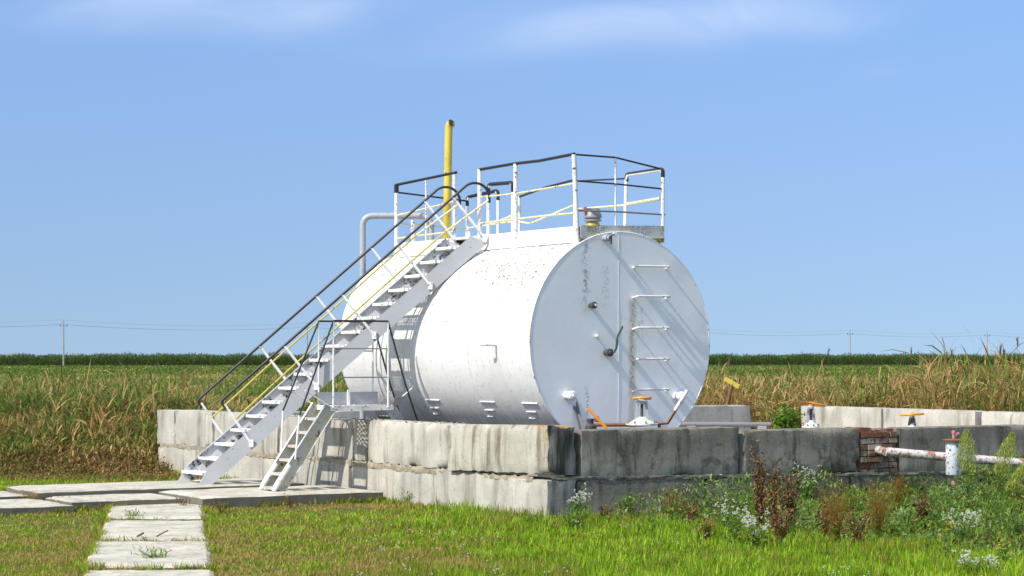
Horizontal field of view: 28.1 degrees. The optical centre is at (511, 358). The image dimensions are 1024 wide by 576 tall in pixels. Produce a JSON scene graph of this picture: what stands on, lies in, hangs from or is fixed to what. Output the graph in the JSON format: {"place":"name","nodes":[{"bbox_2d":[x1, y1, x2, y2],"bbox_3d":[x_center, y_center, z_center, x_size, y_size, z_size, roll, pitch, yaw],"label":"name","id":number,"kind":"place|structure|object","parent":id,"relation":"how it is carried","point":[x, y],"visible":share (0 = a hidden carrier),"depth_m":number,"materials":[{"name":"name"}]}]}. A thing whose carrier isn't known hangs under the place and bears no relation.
{"place":"outdoors","nodes":[
{"label":"outdoors","id":0,"kind":"place"},
{"bbox_2d":[0,359,1023,575],"bbox_3d":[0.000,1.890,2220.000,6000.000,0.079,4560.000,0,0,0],"label":"ground","id":1,"kind":"structure","parent":0,"point":[347,509],"depth_m":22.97,"materials":[{"name":"green plant"}]},
{"bbox_2d":[0,491,27,499],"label":"concrete slab","id":2,"kind":"structure","parent":1,"relation":"on","point":[6,495],"depth_m":25.88,"materials":[{"name":"grey concrete"}]},
{"bbox_2d":[13,488,37,498],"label":"dead seed plant","id":3,"kind":"object","parent":1,"relation":"on","point":[29,497],"visible":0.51,"depth_m":25.80,"materials":[{"name":"brown plant"}]},
{"bbox_2d":[0,499,73,515],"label":"concrete slab","id":4,"kind":"structure","parent":1,"relation":"on","point":[12,506],"depth_m":24.67,"materials":[{"name":"grey concrete"}]},
{"bbox_2d":[60,320,66,365],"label":"power pole","id":5,"kind":"object","parent":1,"relation":"on","point":[63,326],"visible":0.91,"depth_m":426.87,"materials":[{"name":"grey concrete"}]},
{"bbox_2d":[9,320,1021,337],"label":"power lines","id":6,"kind":"object","parent":5,"relation":"attached to","point":[337,329],"visible":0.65,"depth_m":460.99,"materials":[{"name":"grey metal"}]},
{"bbox_2d":[45,493,182,510],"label":"concrete slab","id":7,"kind":"structure","parent":1,"relation":"on","point":[79,501],"depth_m":25.54,"materials":[{"name":"grey concrete"}]},
{"bbox_2d":[119,397,130,418],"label":"dead dock plant","id":8,"kind":"object","parent":1,"relation":"on","point":[126,402],"visible":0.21,"depth_m":35.20,"materials":[{"name":"brown plant"}]},
{"bbox_2d":[125,506,144,515],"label":"leafy weed","id":9,"kind":"object","parent":1,"relation":"on","point":[135,513],"visible":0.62,"depth_m":23.76,"materials":[{"name":"green plant"}]},
{"bbox_2d":[86,541,210,569],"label":"concrete slab","id":10,"kind":"structure","parent":1,"relation":"on","point":[116,553],"depth_m":19.12,"materials":[{"name":"grey concrete"}]},
{"bbox_2d":[84,570,213,575],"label":"concrete slab","id":11,"kind":"structure","parent":1,"relation":"on","point":[152,573],"depth_m":17.54,"materials":[{"name":"grey concrete"}]},
{"bbox_2d":[131,543,170,558],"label":"leafy weed","id":12,"kind":"object","parent":1,"relation":"on","point":[154,554],"visible":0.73,"depth_m":18.86,"materials":[{"name":"green plant"}]},
{"bbox_2d":[100,520,208,541],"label":"concrete slab","id":13,"kind":"structure","parent":1,"relation":"on","point":[150,529],"depth_m":21.97,"materials":[{"name":"grey concrete"}]},
{"bbox_2d":[137,530,167,536],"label":"twig","id":14,"kind":"object","parent":13,"relation":"on","point":[140,534],"visible":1,"depth_m":20.66,"materials":[{"name":"brown wood"}]},
{"bbox_2d":[6,478,304,500],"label":"concrete slab","id":15,"kind":"structure","parent":1,"relation":"on","point":[52,490],"depth_m":26.86,"materials":[{"name":"grey concrete"}]},
{"bbox_2d":[178,182,490,483],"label":"staircase","id":16,"kind":"structure","parent":15,"relation":"on","point":[419,281],"depth_m":27.41,"materials":[{"name":"white metal"}]},
{"bbox_2d":[107,503,204,520],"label":"concrete slab","id":17,"kind":"structure","parent":1,"relation":"on","point":[181,512],"depth_m":24.29,"materials":[{"name":"grey concrete"}]},
{"bbox_2d":[175,497,189,505],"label":"dead twig weed","id":18,"kind":"object","parent":1,"relation":"on","point":[182,501],"visible":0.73,"depth_m":25.48,"materials":[{"name":"brown plant"}]},
{"bbox_2d":[212,498,233,512],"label":"dead twig weed","id":19,"kind":"object","parent":1,"relation":"on","point":[219,508],"visible":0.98,"depth_m":24.75,"materials":[{"name":"brown plant"}]},
{"bbox_2d":[158,485,382,507],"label":"concrete slab","id":20,"kind":"structure","parent":1,"relation":"on","point":[254,496],"depth_m":26.21,"materials":[{"name":"grey concrete"}]},
{"bbox_2d":[259,320,417,491],"bbox_3d":[-2.136,0.642,27.255,2.511,2.300,0.483,0,0,-31],"label":"step stile","id":21,"kind":"object","parent":20,"relation":"on","point":[313,422],"visible":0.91,"depth_m":27.03,"materials":[{"name":"white paint"}]},
{"bbox_2d":[280,493,300,508],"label":"dead twig weed","id":22,"kind":"object","parent":1,"relation":"on","point":[290,503],"visible":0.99,"depth_m":25.46,"materials":[{"name":"brown plant"}]},
{"bbox_2d":[157,410,575,520],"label":"retaining wall","id":23,"kind":"structure","parent":1,"relation":"on","point":[424,462],"depth_m":25.99,"materials":[{"name":"concrete"}]},
{"bbox_2d":[399,487,411,502],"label":"leafy weed","id":24,"kind":"object","parent":1,"relation":"on","point":[406,495],"visible":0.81,"depth_m":26.19,"materials":[{"name":"green plant"}]},
{"bbox_2d":[0,327,1023,480],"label":"reeds","id":25,"kind":"object","parent":1,"relation":"on","point":[48,431],"visible":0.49,"depth_m":36.52,"materials":[{"name":"beige plant"}]},
{"bbox_2d":[0,364,1023,402],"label":"field weeds","id":26,"kind":"object","parent":1,"relation":"on","point":[268,377],"visible":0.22,"depth_m":199.62,"materials":[{"name":"green plant"}]},
{"bbox_2d":[0,351,1023,366],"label":"cornfield","id":27,"kind":"structure","parent":1,"relation":"on","point":[22,359],"depth_m":443.41,"materials":[{"name":"green plant"}]},
{"bbox_2d":[292,405,750,429],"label":"retaining wall","id":28,"kind":"structure","parent":1,"relation":"on","point":[719,413],"depth_m":39.07,"materials":[{"name":"grey concrete"}]},
{"bbox_2d":[518,508,549,521],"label":"leafy weed","id":29,"kind":"object","parent":1,"relation":"on","point":[532,517],"visible":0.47,"depth_m":22.84,"materials":[{"name":"green plant"}]},
{"bbox_2d":[557,504,591,529],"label":"leafy weed","id":30,"kind":"object","parent":1,"relation":"on","point":[574,523],"visible":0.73,"depth_m":21.99,"materials":[{"name":"green plant"}]},
{"bbox_2d":[567,483,592,520],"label":"white flower plant","id":31,"kind":"object","parent":1,"relation":"on","point":[579,503],"visible":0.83,"depth_m":22.47,"materials":[{"name":"green plant"}]},
{"bbox_2d":[599,503,612,520],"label":"dead dock plant","id":32,"kind":"object","parent":1,"relation":"on","point":[602,512],"visible":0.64,"depth_m":22.83,"materials":[{"name":"brown plant"}]},
{"bbox_2d":[611,491,640,516],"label":"leafy weed","id":33,"kind":"object","parent":1,"relation":"on","point":[627,505],"visible":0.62,"depth_m":23.55,"materials":[{"name":"green plant"}]},
{"bbox_2d":[642,513,678,532],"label":"leafy weed","id":34,"kind":"object","parent":1,"relation":"on","point":[652,520],"visible":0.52,"depth_m":21.50,"materials":[{"name":"green plant"}]},
{"bbox_2d":[658,487,686,519],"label":"dead seed plant","id":35,"kind":"object","parent":1,"relation":"on","point":[669,502],"visible":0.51,"depth_m":23.72,"materials":[{"name":"brown plant"}]},
{"bbox_2d":[664,497,696,522],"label":"leafy weed","id":36,"kind":"object","parent":1,"relation":"on","point":[679,511],"visible":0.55,"depth_m":22.83,"materials":[{"name":"green plant"}]},
{"bbox_2d":[670,500,702,523],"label":"dead dock plant","id":37,"kind":"object","parent":1,"relation":"on","point":[688,513],"visible":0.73,"depth_m":22.48,"materials":[{"name":"brown plant"}]},
{"bbox_2d":[350,506,1023,575],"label":"lawn flowers","id":38,"kind":"object","parent":1,"relation":"on","point":[593,544],"visible":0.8,"depth_m":18.92,"materials":[{"name":"white plant"}]},
{"bbox_2d":[696,515,720,540],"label":"dead dock plant","id":39,"kind":"object","parent":1,"relation":"on","point":[707,528],"visible":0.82,"depth_m":20.62,"materials":[{"name":"brown plant"}]},
{"bbox_2d":[705,507,742,531],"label":"leafy weed","id":40,"kind":"object","parent":1,"relation":"on","point":[721,520],"visible":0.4,"depth_m":21.52,"materials":[{"name":"green plant"}]},
{"bbox_2d":[723,377,739,404],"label":"marker post","id":41,"kind":"object","parent":1,"relation":"on","point":[731,383],"visible":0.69,"depth_m":40.97,"materials":[{"name":"yellow paint"}]},
{"bbox_2d":[704,492,769,547],"bbox_3d":[2.231,1.604,20.324,0.515,0.556,0.462,0,0,-38],"label":"white flower plant","id":42,"kind":"object","parent":1,"relation":"on","point":[729,522],"visible":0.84,"depth_m":20.25,"materials":[{"name":"green plant"}]},
{"bbox_2d":[737,511,777,548],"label":"white flower plant","id":43,"kind":"object","parent":1,"relation":"on","point":[754,527],"visible":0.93,"depth_m":19.81,"materials":[{"name":"green plant"}]},
{"bbox_2d":[750,439,768,528],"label":"dead dock plant","id":44,"kind":"object","parent":1,"relation":"on","point":[759,493],"visible":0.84,"depth_m":22.16,"materials":[{"name":"brown plant"}]},
{"bbox_2d":[757,461,787,515],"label":"dead dock plant","id":45,"kind":"object","parent":1,"relation":"on","point":[773,479],"visible":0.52,"depth_m":23.70,"materials":[{"name":"brown plant"}]},
{"bbox_2d":[756,477,790,530],"bbox_3d":[2.756,1.584,21.539,0.390,0.663,0.425,0,0,17],"label":"dead dock plant","id":46,"kind":"object","parent":1,"relation":"on","point":[771,501],"visible":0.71,"depth_m":21.49,"materials":[{"name":"brown plant"}]},
{"bbox_2d":[762,503,801,548],"bbox_3d":[2.654,1.643,19.999,0.413,0.498,0.315,0,0,-37],"label":"dead dock plant","id":47,"kind":"object","parent":1,"relation":"on","point":[784,529],"visible":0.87,"depth_m":19.96,"materials":[{"name":"brown plant"}]},
{"bbox_2d":[551,424,1023,516],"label":"retaining wall","id":48,"kind":"structure","parent":1,"relation":"on","point":[625,461],"depth_m":24.90,"materials":[{"name":"concrete"}]},
{"bbox_2d":[796,400,825,427],"bbox_3d":[4.174,0.776,28.600,0.409,0.378,0.413,0,0,0],"label":"gate valve","id":49,"kind":"object","parent":48,"relation":"on","point":[810,423],"visible":1,"depth_m":28.56,"materials":[{"name":"white paint"}]},
{"bbox_2d":[874,430,1023,501],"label":"outlet pipe","id":50,"kind":"object","parent":48,"relation":"attached to","point":[950,456],"visible":0.89,"depth_m":25.53,"materials":[{"name":"white metal"}]},
{"bbox_2d":[777,469,805,527],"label":"dead dock plant","id":51,"kind":"object","parent":1,"relation":"on","point":[790,504],"visible":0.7,"depth_m":22.47,"materials":[{"name":"brown plant"}]},
{"bbox_2d":[565,450,1023,567],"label":"undergrowth","id":52,"kind":"object","parent":1,"relation":"on","point":[907,514],"visible":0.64,"depth_m":23.32,"materials":[{"name":"green plant"}]},
{"bbox_2d":[792,462,824,501],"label":"white flower plant","id":53,"kind":"object","parent":1,"relation":"on","point":[805,489],"visible":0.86,"depth_m":24.90,"materials":[{"name":"green plant"}]},
{"bbox_2d":[816,348,834,405],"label":"reed stalk","id":54,"kind":"object","parent":1,"relation":"on","point":[828,388],"visible":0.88,"depth_m":39.97,"materials":[{"name":"brown plant"}]},
{"bbox_2d":[813,496,845,538],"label":"dead dock plant","id":55,"kind":"object","parent":1,"relation":"on","point":[828,523],"visible":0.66,"depth_m":21.21,"materials":[{"name":"brown plant"}]},
{"bbox_2d":[809,480,859,541],"bbox_3d":[3.232,1.539,20.485,0.555,0.685,0.635,0,0,-37],"label":"dead seed plant","id":56,"kind":"object","parent":1,"relation":"on","point":[837,533],"visible":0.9,"depth_m":20.46,"materials":[{"name":"brown plant"}]},
{"bbox_2d":[836,485,867,512],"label":"leafy weed","id":57,"kind":"object","parent":1,"relation":"on","point":[856,501],"visible":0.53,"depth_m":23.41,"materials":[{"name":"green plant"}]},
{"bbox_2d":[835,508,872,545],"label":"dead dock plant","id":58,"kind":"object","parent":1,"relation":"on","point":[857,534],"visible":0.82,"depth_m":20.07,"materials":[{"name":"brown plant"}]},
{"bbox_2d":[862,479,903,536],"bbox_3d":[3.835,1.544,21.203,0.538,0.673,0.541,0,0,0],"label":"dead seed plant","id":59,"kind":"object","parent":1,"relation":"on","point":[879,523],"visible":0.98,"depth_m":21.19,"materials":[{"name":"brown plant"}]},
{"bbox_2d":[886,471,915,514],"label":"dead seed plant","id":60,"kind":"object","parent":1,"relation":"on","point":[899,491],"visible":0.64,"depth_m":23.73,"materials":[{"name":"brown plant"}]},
{"bbox_2d":[801,406,1023,427],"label":"retaining wall","id":61,"kind":"structure","parent":1,"relation":"on","point":[846,416],"depth_m":37.69,"materials":[{"name":"concrete"}]},
{"bbox_2d":[907,347,920,407],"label":"reed stalk","id":62,"kind":"object","parent":1,"relation":"on","point":[910,405],"visible":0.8,"depth_m":38.98,"materials":[{"name":"brown plant"}]},
{"bbox_2d":[904,486,934,534],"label":"dead dock plant","id":63,"kind":"object","parent":1,"relation":"on","point":[923,509],"visible":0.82,"depth_m":21.73,"materials":[{"name":"brown plant"}]},
{"bbox_2d":[910,482,959,519],"bbox_3d":[4.824,1.645,23.450,0.468,0.474,0.438,0,0,-40],"label":"leafy weed","id":64,"kind":"object","parent":1,"relation":"on","point":[935,498],"visible":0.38,"depth_m":23.44,"materials":[{"name":"green plant"}]},
{"bbox_2d":[935,521,955,558],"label":"yellow flower plant","id":65,"kind":"object","parent":1,"relation":"on","point":[947,544],"visible":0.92,"depth_m":18.69,"materials":[{"name":"green plant"}]},
{"bbox_2d":[947,349,961,403],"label":"reed stalk","id":66,"kind":"object","parent":1,"relation":"on","point":[948,370],"visible":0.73,"depth_m":37.99,"materials":[{"name":"brown plant"}]},
{"bbox_2d":[941,508,981,545],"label":"white flower plant","id":67,"kind":"object","parent":1,"relation":"on","point":[963,533],"visible":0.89,"depth_m":20.48,"materials":[{"name":"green plant"}]},
{"bbox_2d":[956,429,976,507],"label":"plume weed","id":68,"kind":"object","parent":1,"relation":"on","point":[964,441],"visible":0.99,"depth_m":24.60,"materials":[{"name":"green plant"}]},
{"bbox_2d":[952,550,999,575],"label":"white flower plant","id":69,"kind":"object","parent":1,"relation":"on","point":[978,562],"visible":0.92,"depth_m":17.35,"materials":[{"name":"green plant"}]},
{"bbox_2d":[971,487,1017,527],"bbox_3d":[5.239,1.632,22.149,0.503,0.506,0.657,0,0,0],"label":"leafy weed","id":70,"kind":"object","parent":1,"relation":"on","point":[999,506],"visible":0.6,"depth_m":22.16,"materials":[{"name":"green plant"}]},
{"bbox_2d":[992,344,1006,400],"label":"reed stalk","id":71,"kind":"object","parent":1,"relation":"on","point":[1000,351],"visible":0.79,"depth_m":35.99,"materials":[{"name":"brown plant"}]},
{"bbox_2d":[992,532,1010,563],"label":"yellow flower plant","id":72,"kind":"object","parent":1,"relation":"on","point":[1002,549],"visible":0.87,"depth_m":18.39,"materials":[{"name":"green plant"}]},
{"bbox_2d":[987,431,1016,510],"bbox_3d":[5.794,1.368,24.195,0.368,1.026,0.268,0,0,0],"label":"plume weed","id":73,"kind":"object","parent":1,"relation":"on","point":[1009,439],"visible":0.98,"depth_m":24.19,"materials":[{"name":"green plant"}]},
{"bbox_2d":[996,463,1023,512],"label":"plume weed","id":74,"kind":"object","parent":1,"relation":"on","point":[1018,476],"visible":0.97,"depth_m":23.27,"materials":[{"name":"green plant"}]},
{"bbox_2d":[1000,501,1023,535],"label":"leafy weed","id":75,"kind":"object","parent":1,"relation":"on","point":[1016,524],"visible":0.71,"depth_m":20.57,"materials":[{"name":"green plant"}]},
{"bbox_2d":[1013,337,1023,405],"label":"reed stalk","id":76,"kind":"object","parent":1,"relation":"on","point":[1020,373],"visible":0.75,"depth_m":36.94,"materials":[{"name":"brown plant"}]},
{"bbox_2d":[0,0,1023,358],"label":"sky","id":77,"kind":"structure","parent":0,"point":[209,167],"materials":[{"name":"blue"}]},
{"label":"enclosure floor","id":78,"kind":"structure","parent":0,"visible":0},
{"bbox_2d":[339,119,709,477],"bbox_3d":[-0.052,-0.795,28.037,3.000,5.331,5.473,0,0,-33],"label":"storage tank","id":79,"kind":"object","parent":78,"relation":"on","point":[516,325],"visible":0.78,"depth_m":26.23,"materials":[{"name":"white metal"}]},
{"bbox_2d":[585,408,607,428],"bbox_3d":[1.033,0.741,25.127,0.279,0.279,0.185,0,0,0],"label":"lever valve","id":80,"kind":"object","parent":79,"relation":"attached to","point":[590,424],"visible":0.87,"depth_m":25.06,"materials":[{"name":"metal"}]},
{"bbox_2d":[573,398,584,428],"bbox_3d":[0.926,1.111,25.411,0.544,1.415,0.055,0,0,45],"label":"angle bar","id":81,"kind":"object","parent":78,"relation":"on","point":[578,417],"visible":0.21,"depth_m":25.52,"materials":[{"name":"grey metal"}]},
{"bbox_2d":[594,390,688,428],"bbox_3d":[1.579,1.099,25.350,1.225,1.432,0.048,0,0,0],"label":"pipe","id":82,"kind":"object","parent":78,"relation":"on","point":[680,401],"visible":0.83,"depth_m":25.33,"materials":[{"name":"metal"}]},
{"bbox_2d":[626,396,657,424],"bbox_3d":[1.605,0.642,25.300,0.400,0.362,0.400,0,0,0],"label":"gate valve","id":83,"kind":"object","parent":82,"relation":"attached to","point":[641,419],"visible":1,"depth_m":25.25,"materials":[{"name":"white paint"}]},
{"bbox_2d":[679,422,770,428],"bbox_3d":[2.756,1.459,35.000,3.325,0.762,0.200,0,0,0],"label":"grey pipe","id":84,"kind":"object","parent":78,"relation":"on","point":[761,425],"visible":0.29,"depth_m":34.96,"materials":[{"name":"metal"}]},
{"bbox_2d":[767,401,805,428],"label":"green bush","id":85,"kind":"object","parent":78,"relation":"on","point":[784,421],"visible":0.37,"depth_m":39.52,"materials":[{"name":"green plant"}]},
{"bbox_2d":[900,412,923,426],"bbox_3d":[6.152,0.967,31.500,0.374,0.272,0.374,0,0,0],"label":"gate valve","id":86,"kind":"object","parent":78,"relation":"on","point":[911,421],"visible":0.79,"depth_m":31.46,"materials":[{"name":"white paint"}]}
]}

